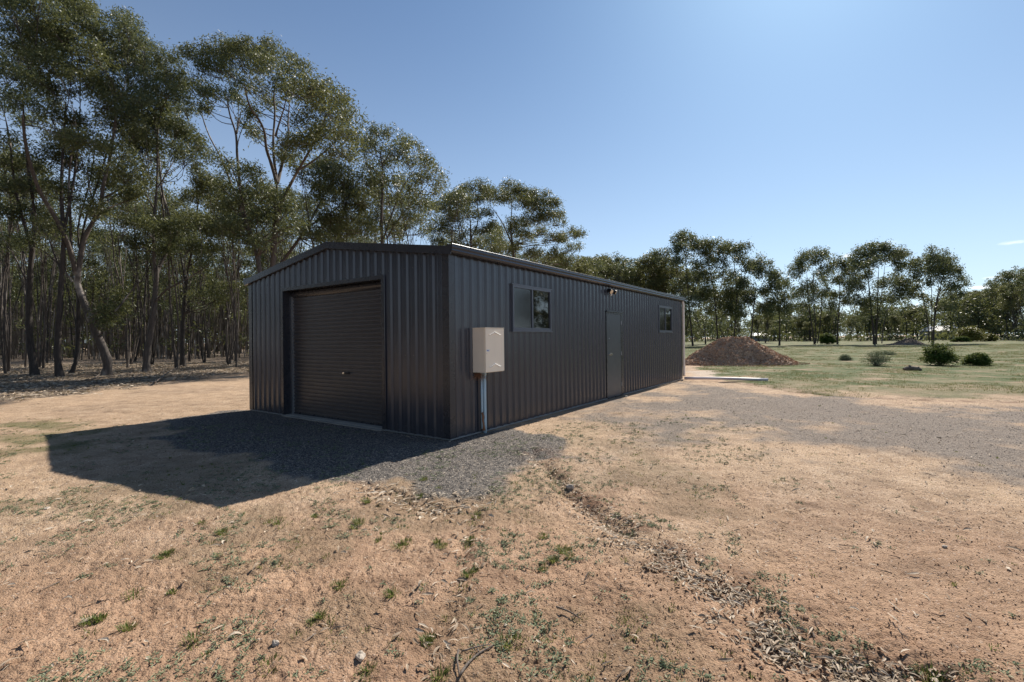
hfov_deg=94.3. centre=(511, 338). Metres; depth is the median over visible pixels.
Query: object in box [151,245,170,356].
gum tree
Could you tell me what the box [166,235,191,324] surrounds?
gum tree
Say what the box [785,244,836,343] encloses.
gum tree
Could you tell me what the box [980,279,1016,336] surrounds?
gum tree
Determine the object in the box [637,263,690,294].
gum tree
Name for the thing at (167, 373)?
fallen branch
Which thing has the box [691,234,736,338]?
gum tree
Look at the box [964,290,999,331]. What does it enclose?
gum tree
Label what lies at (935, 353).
shrub
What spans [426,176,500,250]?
gum tree
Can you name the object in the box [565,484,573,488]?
stone
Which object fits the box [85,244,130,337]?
gum tree
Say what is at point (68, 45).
gum tree
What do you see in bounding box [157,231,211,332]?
gum tree
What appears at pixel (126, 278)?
gum tree
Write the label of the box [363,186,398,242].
gum tree
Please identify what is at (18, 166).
gum tree
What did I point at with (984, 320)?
wood
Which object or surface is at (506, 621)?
ground weeds
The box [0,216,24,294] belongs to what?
gum tree
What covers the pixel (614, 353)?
door
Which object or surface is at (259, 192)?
gum tree
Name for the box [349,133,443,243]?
gum tree
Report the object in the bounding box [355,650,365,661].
stone
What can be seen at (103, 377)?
fallen branch
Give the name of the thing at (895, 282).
gum tree
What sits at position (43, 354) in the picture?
gum tree
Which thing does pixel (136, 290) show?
gum tree
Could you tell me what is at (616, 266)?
gum tree
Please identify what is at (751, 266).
gum tree
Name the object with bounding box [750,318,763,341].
tree
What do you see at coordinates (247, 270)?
gum tree
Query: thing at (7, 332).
gum tree
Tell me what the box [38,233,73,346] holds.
gum tree
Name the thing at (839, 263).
gum tree
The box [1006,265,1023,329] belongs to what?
gum tree
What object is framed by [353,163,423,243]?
gum tree
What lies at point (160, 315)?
gum tree
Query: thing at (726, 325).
gum tree
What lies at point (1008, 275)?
gum tree
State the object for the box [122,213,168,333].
gum tree
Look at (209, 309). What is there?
gum tree
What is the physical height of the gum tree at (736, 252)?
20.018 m
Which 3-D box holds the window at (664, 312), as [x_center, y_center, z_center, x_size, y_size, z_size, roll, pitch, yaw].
[5.460,-0.669,16.907,0.060,0.936,1.530,-1,0,35]
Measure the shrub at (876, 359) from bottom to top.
1.011 m
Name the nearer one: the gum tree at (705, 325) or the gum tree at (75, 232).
the gum tree at (75, 232)
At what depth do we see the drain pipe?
17.34 m
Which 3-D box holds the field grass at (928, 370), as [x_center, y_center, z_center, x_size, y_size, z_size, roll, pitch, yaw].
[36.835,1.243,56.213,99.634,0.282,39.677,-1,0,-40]
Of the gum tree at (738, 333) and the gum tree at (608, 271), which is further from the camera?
the gum tree at (738, 333)
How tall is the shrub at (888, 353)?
0.519 m
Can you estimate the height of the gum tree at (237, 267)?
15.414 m
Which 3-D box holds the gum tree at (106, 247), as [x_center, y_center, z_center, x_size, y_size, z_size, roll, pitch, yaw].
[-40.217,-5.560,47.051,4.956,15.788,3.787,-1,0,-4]
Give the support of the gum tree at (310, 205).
on the ground at (32, 467)
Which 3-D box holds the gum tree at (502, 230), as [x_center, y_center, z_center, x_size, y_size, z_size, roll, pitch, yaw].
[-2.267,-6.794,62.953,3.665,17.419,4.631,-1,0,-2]
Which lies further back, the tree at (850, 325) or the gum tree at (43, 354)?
the tree at (850, 325)
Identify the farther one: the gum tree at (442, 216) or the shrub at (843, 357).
the gum tree at (442, 216)
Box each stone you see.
[272,640,278,646]
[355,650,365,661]
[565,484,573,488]
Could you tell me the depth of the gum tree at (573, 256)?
64.42 m
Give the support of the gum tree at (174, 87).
on the ground at (32, 467)
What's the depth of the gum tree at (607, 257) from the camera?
86.31 m
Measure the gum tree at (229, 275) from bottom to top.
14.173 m
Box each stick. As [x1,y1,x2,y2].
[456,649,459,675]
[462,644,490,651]
[556,606,579,617]
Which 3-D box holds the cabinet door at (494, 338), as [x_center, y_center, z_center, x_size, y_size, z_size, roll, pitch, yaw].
[-0.292,0.204,8.229,0.040,0.741,0.528,-1,0,35]
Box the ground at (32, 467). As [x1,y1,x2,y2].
[0,335,1023,681]
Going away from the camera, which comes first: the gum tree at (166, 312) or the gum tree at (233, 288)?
the gum tree at (233, 288)
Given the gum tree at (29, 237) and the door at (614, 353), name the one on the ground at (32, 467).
the gum tree at (29, 237)
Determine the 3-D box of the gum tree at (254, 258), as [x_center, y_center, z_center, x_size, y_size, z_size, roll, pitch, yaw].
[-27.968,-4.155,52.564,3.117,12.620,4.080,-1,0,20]
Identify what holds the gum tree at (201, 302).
on the ground at (32, 467)
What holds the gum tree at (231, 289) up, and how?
on the ground at (32, 467)
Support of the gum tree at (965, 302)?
on the ground at (32, 467)
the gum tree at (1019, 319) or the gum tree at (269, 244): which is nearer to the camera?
the gum tree at (269, 244)
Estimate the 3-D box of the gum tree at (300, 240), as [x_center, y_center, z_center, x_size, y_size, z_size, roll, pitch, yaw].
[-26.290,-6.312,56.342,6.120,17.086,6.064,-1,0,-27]
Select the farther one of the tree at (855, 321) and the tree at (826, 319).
the tree at (826, 319)
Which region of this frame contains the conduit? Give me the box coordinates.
[480,373,486,432]
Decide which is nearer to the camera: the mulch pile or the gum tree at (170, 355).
the mulch pile
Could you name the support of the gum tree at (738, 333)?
on the ground at (32, 467)
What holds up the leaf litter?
on the ground at (32, 467)
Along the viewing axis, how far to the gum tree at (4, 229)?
46.01 m
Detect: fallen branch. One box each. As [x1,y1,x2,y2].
[85,373,125,379]
[154,363,190,382]
[458,641,493,676]
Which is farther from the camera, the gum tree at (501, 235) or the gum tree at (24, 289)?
the gum tree at (501, 235)
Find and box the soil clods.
[0,389,1023,681]
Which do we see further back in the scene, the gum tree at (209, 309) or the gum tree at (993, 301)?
the gum tree at (993, 301)
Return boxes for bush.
[818,333,839,343]
[950,336,971,341]
[955,325,986,341]
[984,333,1000,340]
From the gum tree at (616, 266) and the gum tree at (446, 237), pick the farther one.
the gum tree at (616, 266)
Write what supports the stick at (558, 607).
on the ground at (32, 467)
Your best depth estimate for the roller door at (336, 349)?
9.73 m
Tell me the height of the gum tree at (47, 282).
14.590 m
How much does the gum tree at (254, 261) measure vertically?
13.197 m
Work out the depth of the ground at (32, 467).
4.04 m
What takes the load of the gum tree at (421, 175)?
on the ground at (32, 467)
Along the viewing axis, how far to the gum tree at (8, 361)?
28.71 m
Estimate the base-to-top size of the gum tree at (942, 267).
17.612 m
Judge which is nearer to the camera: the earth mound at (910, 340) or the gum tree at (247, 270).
the gum tree at (247, 270)
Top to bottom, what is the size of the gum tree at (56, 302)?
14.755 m
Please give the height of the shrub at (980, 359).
0.874 m
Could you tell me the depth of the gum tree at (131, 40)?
25.96 m
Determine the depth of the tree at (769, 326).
140.48 m
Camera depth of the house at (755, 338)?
167.38 m
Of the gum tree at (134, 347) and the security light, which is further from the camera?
the gum tree at (134, 347)
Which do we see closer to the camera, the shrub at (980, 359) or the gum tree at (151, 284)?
the shrub at (980, 359)
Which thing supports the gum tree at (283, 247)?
on the ground at (32, 467)
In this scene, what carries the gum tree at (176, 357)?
on the ground at (32, 467)
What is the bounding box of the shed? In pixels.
[243,241,685,440]
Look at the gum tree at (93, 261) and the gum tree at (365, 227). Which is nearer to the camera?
the gum tree at (365, 227)
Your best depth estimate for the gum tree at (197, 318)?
49.48 m
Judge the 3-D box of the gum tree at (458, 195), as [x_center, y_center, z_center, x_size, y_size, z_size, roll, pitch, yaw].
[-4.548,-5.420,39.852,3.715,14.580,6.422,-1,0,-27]
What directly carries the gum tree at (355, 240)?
on the ground at (32, 467)
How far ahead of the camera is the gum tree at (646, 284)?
90.89 m
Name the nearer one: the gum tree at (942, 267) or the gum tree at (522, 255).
the gum tree at (522, 255)
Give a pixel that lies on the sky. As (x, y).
(790, 126)
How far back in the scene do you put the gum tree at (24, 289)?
34.20 m
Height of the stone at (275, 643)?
0.032 m
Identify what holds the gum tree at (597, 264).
on the ground at (32, 467)
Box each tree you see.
[0,0,71,374]
[0,0,160,375]
[0,145,56,371]
[0,147,56,366]
[0,147,56,373]
[0,168,82,366]
[0,211,15,356]
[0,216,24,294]
[0,219,52,361]
[0,240,37,343]
[1,191,81,360]
[3,250,43,329]
[7,175,58,368]
[9,0,105,376]
[10,244,39,358]
[25,195,99,356]
[30,227,74,358]
[33,260,58,324]
[37,208,77,362]
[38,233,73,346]
[38,238,83,350]
[42,248,75,332]
[68,4,164,372]
[72,162,151,367]
[73,221,123,354]
[74,227,116,357]
[78,205,120,359]
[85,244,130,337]
[86,236,125,351]
[91,116,178,357]
[96,246,120,352]
[97,228,134,358]
[100,254,143,352]
[102,191,198,364]
[106,181,180,361]
[111,200,157,363]
[113,36,224,371]
[120,87,182,368]
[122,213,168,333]
[122,251,160,342]
[132,229,181,357]
[151,156,241,366]
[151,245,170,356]
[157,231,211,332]
[159,225,215,361]
[166,232,189,358]
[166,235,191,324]
[167,260,196,352]
[171,30,373,266]
[174,254,220,354]
[177,245,203,355]
[178,213,230,362]
[182,78,315,272]
[187,206,216,358]
[187,207,209,357]
[192,168,250,366]
[195,211,257,361]
[195,231,245,355]
[200,190,259,360]
[205,242,247,350]
[206,200,262,364]
[208,275,217,353]
[209,265,229,351]
[210,254,241,334]
[214,256,250,318]
[218,228,258,359]
[239,246,265,318]
[239,247,269,271]
[241,182,308,269]
[249,237,293,271]
[252,228,282,269]
[254,197,319,258]
[259,222,301,259]
[269,215,313,263]
[277,149,371,246]
[277,187,323,258]
[280,150,382,262]
[297,173,364,242]
[304,218,356,242]
[327,237,370,242]
[348,208,390,242]
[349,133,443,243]
[349,235,386,243]
[353,116,451,243]
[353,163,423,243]
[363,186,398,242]
[389,186,437,243]
[392,218,411,243]
[418,196,473,244]
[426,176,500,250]
[426,228,466,244]
[428,183,480,243]
[473,229,509,253]
[480,175,589,269]
[485,228,523,258]
[486,221,506,254]
[511,252,531,260]
[541,256,598,276]
[554,254,580,270]
[571,256,615,276]
[573,254,607,277]
[579,254,616,279]
[599,252,644,284]
[605,261,624,281]
[611,269,671,293]
[628,251,677,292]
[630,281,655,289]
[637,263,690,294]
[647,227,713,345]
[669,270,702,330]
[686,283,716,343]
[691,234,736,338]
[705,289,732,336]
[719,236,757,336]
[723,288,750,336]
[731,251,776,338]
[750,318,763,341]
[754,301,775,342]
[759,267,798,345]
[763,320,774,341]
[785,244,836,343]
[794,319,805,337]
[801,321,813,338]
[814,314,833,333]
[823,252,856,343]
[838,236,920,343]
[845,315,857,340]
[849,315,868,340]
[884,311,898,338]
[888,315,903,340]
[899,309,921,338]
[902,245,974,343]
[944,290,989,326]
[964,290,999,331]
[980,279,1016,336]
[981,285,1005,337]
[986,270,1023,339]
[989,285,1023,339]
[992,269,1023,321]
[994,285,1023,338]
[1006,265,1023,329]
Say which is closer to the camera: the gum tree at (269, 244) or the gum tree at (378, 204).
the gum tree at (378, 204)
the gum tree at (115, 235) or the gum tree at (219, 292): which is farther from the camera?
the gum tree at (219, 292)
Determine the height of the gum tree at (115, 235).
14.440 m
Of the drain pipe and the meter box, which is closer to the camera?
the meter box
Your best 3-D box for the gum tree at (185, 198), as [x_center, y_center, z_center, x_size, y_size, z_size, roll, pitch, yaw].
[-21.514,-4.692,32.900,9.298,13.632,4.717,-1,0,37]
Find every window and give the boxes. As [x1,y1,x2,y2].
[510,283,552,331]
[658,305,672,332]
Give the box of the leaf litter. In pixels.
[0,361,1023,681]
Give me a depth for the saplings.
52.91 m
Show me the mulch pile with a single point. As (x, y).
(738, 351)
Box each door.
[291,281,381,425]
[484,328,503,371]
[607,314,621,396]
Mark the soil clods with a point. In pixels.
(560, 575)
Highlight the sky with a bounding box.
[0,0,1023,340]
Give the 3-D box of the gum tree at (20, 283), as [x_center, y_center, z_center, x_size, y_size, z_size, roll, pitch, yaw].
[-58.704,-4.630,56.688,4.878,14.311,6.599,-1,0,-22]
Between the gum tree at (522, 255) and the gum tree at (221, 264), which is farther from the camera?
the gum tree at (522, 255)
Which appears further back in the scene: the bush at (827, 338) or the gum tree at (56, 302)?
the bush at (827, 338)
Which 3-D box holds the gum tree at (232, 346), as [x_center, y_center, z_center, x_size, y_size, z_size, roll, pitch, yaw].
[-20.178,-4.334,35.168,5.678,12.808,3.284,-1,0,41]
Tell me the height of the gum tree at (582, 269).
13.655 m
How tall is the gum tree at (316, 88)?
22.028 m
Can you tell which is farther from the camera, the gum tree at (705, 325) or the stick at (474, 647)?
the gum tree at (705, 325)
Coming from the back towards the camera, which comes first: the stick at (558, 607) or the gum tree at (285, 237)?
the gum tree at (285, 237)
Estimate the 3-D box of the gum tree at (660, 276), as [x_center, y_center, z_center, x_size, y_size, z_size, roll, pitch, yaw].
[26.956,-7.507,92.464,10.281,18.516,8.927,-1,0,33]
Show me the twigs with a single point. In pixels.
(308, 499)
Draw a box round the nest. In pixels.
[470,371,485,379]
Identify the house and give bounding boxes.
[749,333,769,340]
[919,325,957,339]
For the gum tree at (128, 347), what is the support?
on the ground at (32, 467)
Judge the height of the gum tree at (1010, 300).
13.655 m
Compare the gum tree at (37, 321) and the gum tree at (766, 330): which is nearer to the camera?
the gum tree at (37, 321)
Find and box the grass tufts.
[0,405,1023,681]
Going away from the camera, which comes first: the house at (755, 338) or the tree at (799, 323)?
the tree at (799, 323)
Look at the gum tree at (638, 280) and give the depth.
95.00 m
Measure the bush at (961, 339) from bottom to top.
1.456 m
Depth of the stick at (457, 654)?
2.32 m
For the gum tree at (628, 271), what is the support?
on the ground at (32, 467)
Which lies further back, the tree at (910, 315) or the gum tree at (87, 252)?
the tree at (910, 315)
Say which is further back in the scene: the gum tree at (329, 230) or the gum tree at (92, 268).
the gum tree at (92, 268)
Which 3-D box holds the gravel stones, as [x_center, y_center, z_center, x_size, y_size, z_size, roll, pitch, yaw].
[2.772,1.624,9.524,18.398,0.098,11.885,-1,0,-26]
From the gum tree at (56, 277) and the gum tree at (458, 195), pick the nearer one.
the gum tree at (458, 195)
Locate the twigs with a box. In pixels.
[0,365,1020,681]
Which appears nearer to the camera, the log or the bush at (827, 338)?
the log
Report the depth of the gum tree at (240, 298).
56.24 m
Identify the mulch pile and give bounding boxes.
[685,336,809,366]
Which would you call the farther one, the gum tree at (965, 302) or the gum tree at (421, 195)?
the gum tree at (965, 302)
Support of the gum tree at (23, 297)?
on the ground at (32, 467)
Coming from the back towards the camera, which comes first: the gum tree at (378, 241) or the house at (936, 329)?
the house at (936, 329)
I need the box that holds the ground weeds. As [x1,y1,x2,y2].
[0,417,1023,681]
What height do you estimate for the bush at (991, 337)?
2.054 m
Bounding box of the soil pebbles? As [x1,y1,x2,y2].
[0,394,1023,681]
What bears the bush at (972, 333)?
on the ground at (32, 467)
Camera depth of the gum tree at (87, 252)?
59.56 m
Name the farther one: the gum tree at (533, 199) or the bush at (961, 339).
the bush at (961, 339)
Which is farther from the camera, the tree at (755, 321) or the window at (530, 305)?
the tree at (755, 321)
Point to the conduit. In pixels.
(483, 409)
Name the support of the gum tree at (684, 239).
on the ground at (32, 467)
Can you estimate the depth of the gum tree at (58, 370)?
24.06 m
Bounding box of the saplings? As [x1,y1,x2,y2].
[0,219,390,359]
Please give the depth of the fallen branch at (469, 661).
2.38 m
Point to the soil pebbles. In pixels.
(532, 580)
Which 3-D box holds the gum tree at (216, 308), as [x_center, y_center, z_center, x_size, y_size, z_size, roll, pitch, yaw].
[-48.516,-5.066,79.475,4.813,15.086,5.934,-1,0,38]
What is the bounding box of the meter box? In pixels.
[473,327,503,372]
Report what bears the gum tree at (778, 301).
on the ground at (32, 467)
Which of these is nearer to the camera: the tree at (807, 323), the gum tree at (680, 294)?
the gum tree at (680, 294)
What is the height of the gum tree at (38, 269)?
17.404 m
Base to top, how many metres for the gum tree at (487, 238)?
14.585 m
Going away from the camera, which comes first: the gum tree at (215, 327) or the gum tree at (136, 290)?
the gum tree at (136, 290)
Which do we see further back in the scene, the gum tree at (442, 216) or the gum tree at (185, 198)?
the gum tree at (442, 216)
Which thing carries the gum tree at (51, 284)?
on the ground at (32, 467)
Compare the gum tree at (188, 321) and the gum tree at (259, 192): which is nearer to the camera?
the gum tree at (259, 192)
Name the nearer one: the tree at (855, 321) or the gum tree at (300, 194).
the gum tree at (300, 194)
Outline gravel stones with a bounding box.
[147,382,1023,501]
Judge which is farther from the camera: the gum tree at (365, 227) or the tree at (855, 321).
the tree at (855, 321)
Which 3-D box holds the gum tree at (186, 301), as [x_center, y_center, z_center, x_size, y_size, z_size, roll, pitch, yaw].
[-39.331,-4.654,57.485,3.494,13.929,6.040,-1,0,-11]
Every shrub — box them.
[838,354,853,360]
[862,350,893,365]
[881,350,896,354]
[917,340,962,365]
[958,352,993,365]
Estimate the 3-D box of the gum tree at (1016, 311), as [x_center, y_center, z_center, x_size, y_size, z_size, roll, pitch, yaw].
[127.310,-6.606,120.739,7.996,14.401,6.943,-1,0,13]
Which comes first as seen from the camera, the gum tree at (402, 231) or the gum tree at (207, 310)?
the gum tree at (402, 231)
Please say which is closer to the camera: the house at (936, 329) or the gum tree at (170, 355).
the gum tree at (170, 355)
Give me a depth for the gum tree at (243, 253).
38.44 m
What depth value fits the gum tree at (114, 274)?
64.26 m
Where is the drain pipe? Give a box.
[684,377,767,380]
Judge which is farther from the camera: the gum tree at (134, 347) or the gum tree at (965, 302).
the gum tree at (965, 302)
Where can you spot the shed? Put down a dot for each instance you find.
(374, 336)
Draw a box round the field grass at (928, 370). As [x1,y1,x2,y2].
[682,343,1023,401]
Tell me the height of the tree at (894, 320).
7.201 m
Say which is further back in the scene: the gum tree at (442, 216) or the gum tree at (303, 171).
the gum tree at (442, 216)
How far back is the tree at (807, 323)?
139.43 m
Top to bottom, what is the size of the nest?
0.339 m
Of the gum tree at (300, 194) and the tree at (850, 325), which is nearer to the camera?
the gum tree at (300, 194)
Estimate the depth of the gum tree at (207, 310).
53.05 m
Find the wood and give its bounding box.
[11,268,1023,352]
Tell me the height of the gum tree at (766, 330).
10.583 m
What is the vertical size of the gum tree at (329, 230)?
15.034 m
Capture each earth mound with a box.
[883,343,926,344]
[895,338,924,343]
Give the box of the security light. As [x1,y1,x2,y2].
[608,288,616,295]
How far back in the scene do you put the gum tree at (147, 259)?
30.20 m
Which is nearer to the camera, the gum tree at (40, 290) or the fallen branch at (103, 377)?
the fallen branch at (103, 377)
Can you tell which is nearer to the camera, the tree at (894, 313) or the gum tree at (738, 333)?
the gum tree at (738, 333)
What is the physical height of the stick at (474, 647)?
0.014 m
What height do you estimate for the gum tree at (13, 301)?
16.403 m
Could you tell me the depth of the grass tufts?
3.06 m
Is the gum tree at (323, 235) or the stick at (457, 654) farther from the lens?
the gum tree at (323, 235)
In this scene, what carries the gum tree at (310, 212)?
on the ground at (32, 467)
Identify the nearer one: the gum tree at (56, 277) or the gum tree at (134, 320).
the gum tree at (134, 320)
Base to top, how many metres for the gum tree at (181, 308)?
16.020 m
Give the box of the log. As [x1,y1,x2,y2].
[903,365,921,370]

